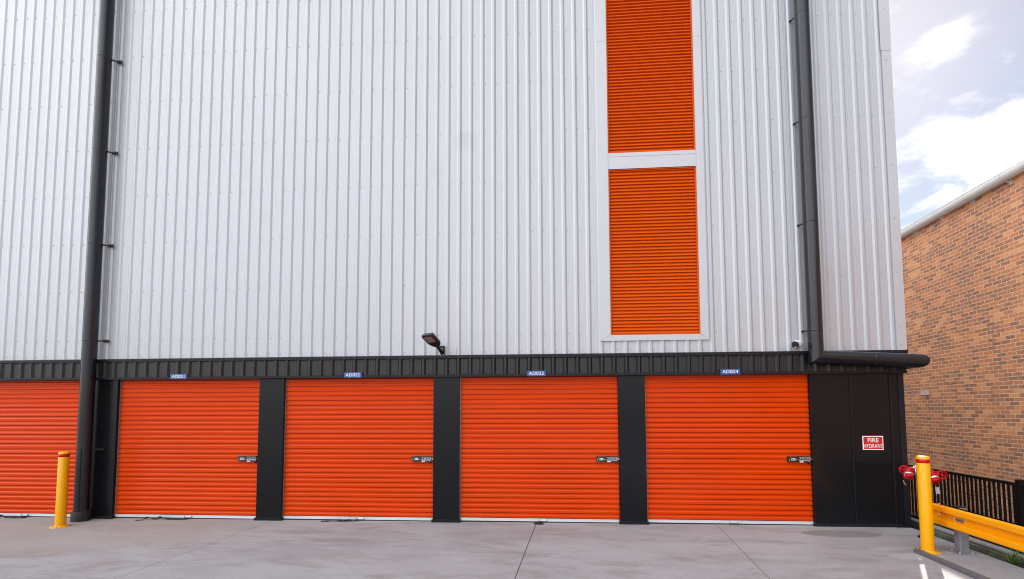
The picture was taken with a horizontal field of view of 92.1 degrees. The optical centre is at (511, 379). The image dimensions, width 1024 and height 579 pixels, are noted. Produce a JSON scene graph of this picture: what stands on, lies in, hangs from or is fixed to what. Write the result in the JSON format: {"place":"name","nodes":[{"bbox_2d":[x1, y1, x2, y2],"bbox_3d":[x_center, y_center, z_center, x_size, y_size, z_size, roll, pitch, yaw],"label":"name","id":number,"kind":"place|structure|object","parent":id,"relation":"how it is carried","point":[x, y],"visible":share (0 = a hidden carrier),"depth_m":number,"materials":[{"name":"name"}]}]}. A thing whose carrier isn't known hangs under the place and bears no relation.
{"place":"outdoors","nodes":[
{"label":"outdoors","id":0,"kind":"place"},
{"bbox_2d":[0,513,1023,578],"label":"concrete apron","id":1,"kind":"object","parent":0,"point":[114,548],"depth_m":6.18,"materials":[{"name":"grey concrete"}]},
{"bbox_2d":[0,515,24,517],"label":"pull strap","id":2,"kind":"object","parent":1,"relation":"on","point":[13,517],"visible":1,"depth_m":8.34,"materials":[{"name":"black"}]},
{"bbox_2d":[49,451,70,528],"bbox_3d":[-7.040,1.705,7.723,0.256,1.165,0.256,0,-4,4],"label":"bollard","id":3,"kind":"object","parent":1,"relation":"on","point":[62,489],"visible":1,"depth_m":7.68,"materials":[{"name":"yellow metal"}]},
{"bbox_2d":[135,516,186,520],"bbox_3d":[-5.766,2.279,8.139,0.818,0.052,0.114,0,-4,-4],"label":"pull strap","id":4,"kind":"object","parent":1,"relation":"on","point":[161,517],"visible":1,"depth_m":8.13,"materials":[{"name":"black"}]},
{"bbox_2d":[321,519,357,521],"bbox_3d":[-2.776,2.251,7.925,0.581,0.044,0.105,0,-4,-2],"label":"pull strap","id":5,"kind":"object","parent":1,"relation":"on","point":[340,520],"visible":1,"depth_m":7.92,"materials":[{"name":"black"}]},
{"bbox_2d":[899,465,947,537],"bbox_3d":[5.614,1.660,6.716,0.594,0.970,0.226,0,-4,4],"label":"fire hydrant","id":6,"kind":"object","parent":1,"relation":"on","point":[908,473],"visible":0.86,"depth_m":6.69,"materials":[{"name":"red metal"}]},
{"bbox_2d":[916,456,941,553],"bbox_3d":[5.112,1.526,6.101,0.256,1.165,0.256,0,-4,4],"label":"bollard","id":7,"kind":"object","parent":1,"relation":"on","point":[925,508],"visible":0.94,"depth_m":6.05,"materials":[{"name":"yellow metal"}]},
{"bbox_2d":[913,548,989,578],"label":"steel kerb","id":8,"kind":"structure","parent":1,"relation":"on","point":[958,568],"depth_m":5.43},
{"bbox_2d":[933,502,1023,554],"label":"guard rail","id":9,"kind":"object","parent":1,"relation":"on","point":[963,522],"visible":0.98,"depth_m":5.65,"materials":[{"name":"yellow metal"}]},
{"bbox_2d":[889,0,1023,229],"label":"sky","id":10,"kind":"structure","parent":0,"point":[958,65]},
{"bbox_2d":[901,159,1023,522],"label":"brick building","id":11,"kind":"structure","parent":0,"point":[963,265],"depth_m":11.26,"materials":[{"name":"brown brick"}]},
{"bbox_2d":[921,391,928,396],"bbox_3d":[10.665,0.373,12.746,0.095,0.155,0.170,-1,-4,9],"label":"junction box","id":12,"kind":"object","parent":11,"relation":"attached to","point":[925,393],"visible":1,"depth_m":12.71,"materials":[{"name":"beige"}]},
{"bbox_2d":[913,527,1023,568],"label":"soil strip","id":13,"kind":"object","parent":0,"point":[974,550],"depth_m":6.28,"materials":[{"name":"soil"}]},
{"bbox_2d":[989,548,1023,566],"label":"grass tuft","id":14,"kind":"object","parent":13,"relation":"on","point":[1015,560],"visible":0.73,"depth_m":5.63,"materials":[{"name":"green plant"}]},
{"label":"ground","id":15,"kind":"structure","parent":0,"visible":0},
{"bbox_2d":[0,0,912,527],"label":"storage building","id":16,"kind":"structure","parent":15,"relation":"on","point":[592,208],"depth_m":8.09,"materials":[{"name":"white metal"}]},
{"bbox_2d":[0,380,79,517],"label":"roller door","id":17,"kind":"structure","parent":16,"relation":"in","point":[38,419],"depth_m":8.49,"materials":[{"name":"orange metal"}]},
{"bbox_2d":[70,0,122,521],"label":"downpipe","id":18,"kind":"object","parent":16,"relation":"attached to","point":[81,512],"visible":1,"depth_m":8.31,"materials":[{"name":"black metal"}]},
{"bbox_2d":[170,374,186,378],"bbox_3d":[-5.574,-0.054,8.246,0.294,0.085,0.006,0,-4,4],"label":"door sign","id":19,"kind":"object","parent":16,"relation":"attached to","point":[178,376],"visible":1,"depth_m":8.24,"materials":[{"name":"blue plastic"}]},
{"bbox_2d":[114,379,259,519],"bbox_3d":[-5.434,1.075,8.277,2.509,2.492,0.074,0,-4,5],"label":"roller door","id":20,"kind":"structure","parent":16,"relation":"in","point":[188,449],"depth_m":8.28,"materials":[{"name":"orange metal"}]},
{"bbox_2d":[344,372,361,377],"bbox_3d":[-2.589,-0.078,8.021,0.294,0.085,0.006,0,-4,4],"label":"door sign","id":21,"kind":"object","parent":16,"relation":"attached to","point":[353,375],"visible":1,"depth_m":8.02,"materials":[{"name":"blue plastic"}]},
{"bbox_2d":[282,378,433,520],"bbox_3d":[-2.507,1.043,8.058,2.509,2.492,0.074,0,-4,5],"label":"roller door","id":22,"kind":"structure","parent":16,"relation":"in","point":[353,446],"depth_m":8.06,"materials":[{"name":"orange metal"}]},
{"bbox_2d":[422,332,444,355],"bbox_3d":[-1.204,-0.556,7.728,0.208,0.317,0.533,-2,-4,22],"label":"floodlight","id":23,"kind":"object","parent":16,"relation":"attached to","point":[432,339],"visible":1,"depth_m":7.63,"materials":[{"name":"black plastic"}]},
{"bbox_2d":[527,371,545,375],"bbox_3d":[0.386,-0.101,7.798,0.294,0.085,0.006,0,-4,4],"label":"door sign","id":24,"kind":"object","parent":16,"relation":"attached to","point":[536,373],"visible":1,"depth_m":7.80,"materials":[{"name":"blue plastic"}]},
{"bbox_2d":[460,376,619,522],"bbox_3d":[0.422,1.011,7.840,2.523,2.492,0.090,0,-4,4],"label":"roller door","id":25,"kind":"structure","parent":16,"relation":"in","point":[533,449],"depth_m":7.84,"materials":[{"name":"orange metal"}]},
{"bbox_2d":[645,374,813,524],"bbox_3d":[3.324,1.018,7.620,2.479,2.415,0.090,0,-4,4],"label":"roller door","id":26,"kind":"structure","parent":16,"relation":"in","point":[721,449],"depth_m":7.62,"materials":[{"name":"orange metal"}]},
{"bbox_2d":[720,369,739,374],"bbox_3d":[3.352,-0.124,7.575,0.294,0.085,0.006,0,-4,4],"label":"door sign","id":27,"kind":"object","parent":16,"relation":"attached to","point":[728,371],"visible":1,"depth_m":7.58,"materials":[{"name":"blue plastic"}]},
{"bbox_2d":[791,340,802,348],"bbox_3d":[4.304,-0.536,7.439,0.127,0.147,0.324,-3,-5,39],"label":"security camera","id":28,"kind":"object","parent":16,"relation":"attached to","point":[797,344],"visible":1,"depth_m":7.35,"materials":[{"name":"white plastic"}]},
{"bbox_2d":[789,0,929,369],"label":"downpipe","id":29,"kind":"object","parent":16,"relation":"attached to","point":[818,353],"visible":0.95,"depth_m":7.43,"materials":[{"name":"black plastic"}]},
{"bbox_2d":[862,436,883,449],"bbox_3d":[5.417,0.947,7.403,0.296,0.208,0.008,0,-4,4],"label":"fire sign","id":30,"kind":"object","parent":16,"relation":"attached to","point":[872,442],"visible":1,"depth_m":7.40,"materials":[{"name":"red plastic"}]},
{"bbox_2d":[911,515,1023,566],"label":"kerb wall","id":31,"kind":"structure","parent":15,"relation":"on","point":[980,545],"depth_m":6.34,"materials":[{"name":"concrete"}]},
{"bbox_2d":[908,464,1023,554],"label":"picket fence","id":32,"kind":"object","parent":31,"relation":"on","point":[1018,495],"visible":0.34,"depth_m":6.40,"materials":[{"name":"black metal"}]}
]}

